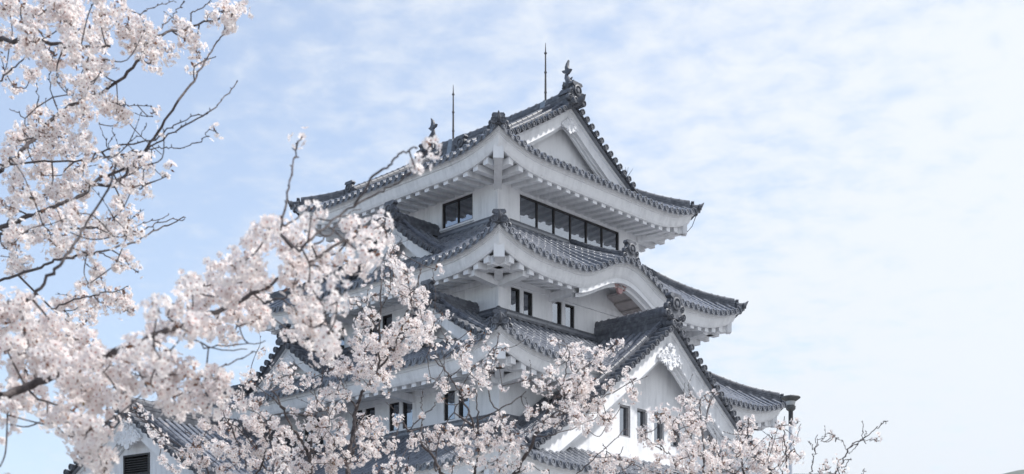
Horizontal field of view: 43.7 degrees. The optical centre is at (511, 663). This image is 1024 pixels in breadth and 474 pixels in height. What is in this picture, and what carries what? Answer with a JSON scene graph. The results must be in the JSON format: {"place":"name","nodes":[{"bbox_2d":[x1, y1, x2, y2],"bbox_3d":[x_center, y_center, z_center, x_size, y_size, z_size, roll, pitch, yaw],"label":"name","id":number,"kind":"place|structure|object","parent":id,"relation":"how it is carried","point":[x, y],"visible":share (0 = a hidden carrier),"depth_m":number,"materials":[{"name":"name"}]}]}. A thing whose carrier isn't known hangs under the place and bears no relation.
{"place":"outdoors","nodes":[
{"label":"outdoors","id":0,"kind":"place"},
{"bbox_2d":[0,0,1023,473],"label":"sky","id":1,"kind":"structure","parent":0,"point":[856,167],"materials":[{"name":"blue"}]},
{"bbox_2d":[817,470,1023,473],"bbox_3d":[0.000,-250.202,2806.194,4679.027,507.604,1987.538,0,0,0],"label":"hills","id":2,"kind":"structure","parent":0,"point":[1018,472],"depth_m":3059.74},
{"label":"ground","id":3,"kind":"structure","parent":0,"visible":0},
{"bbox_2d":[0,0,253,336],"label":"cherry tree","id":4,"kind":"object","parent":3,"relation":"on","point":[68,18],"visible":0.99,"depth_m":6.15,"materials":[{"name":"pink plant"}]},
{"bbox_2d":[63,388,303,473],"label":"turret","id":5,"kind":"object","parent":3,"relation":"on","point":[138,450],"visible":0.51,"depth_m":36.20,"materials":[{"name":"tile"}]},
{"bbox_2d":[0,126,441,473],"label":"cherry tree","id":6,"kind":"object","parent":3,"relation":"on","point":[72,357],"visible":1,"depth_m":4.22,"materials":[{"name":"pink plant"}]},
{"bbox_2d":[113,215,453,473],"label":"cherry tree","id":7,"kind":"object","parent":3,"relation":"on","point":[379,371],"visible":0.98,"depth_m":7.67,"materials":[{"name":"pink plant"}]},
{"bbox_2d":[372,268,646,473],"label":"cherry tree","id":8,"kind":"object","parent":3,"relation":"on","point":[584,385],"visible":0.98,"depth_m":7.95,"materials":[{"name":"pink plant"}]},
{"bbox_2d":[586,374,805,473],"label":"cherry tree","id":9,"kind":"object","parent":3,"relation":"on","point":[691,422],"visible":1,"depth_m":8.12,"materials":[{"name":"pink plant"}]},
{"bbox_2d":[781,395,800,473],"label":"lamp post","id":10,"kind":"object","parent":3,"relation":"on","point":[790,400],"visible":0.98,"depth_m":18.97,"materials":[{"name":"grey metal"}]},
{"bbox_2d":[808,420,887,473],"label":"cherry tree","id":11,"kind":"object","parent":3,"relation":"on","point":[832,436],"visible":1,"depth_m":8.44,"materials":[{"name":"pink plant"}]},
{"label":"stone base","id":12,"kind":"object","parent":3,"relation":"on","visible":0},
{"bbox_2d":[200,43,786,473],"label":"castle keep","id":13,"kind":"structure","parent":12,"relation":"on","point":[538,223],"depth_m":38.25,"materials":[{"name":"paint"}]}
]}

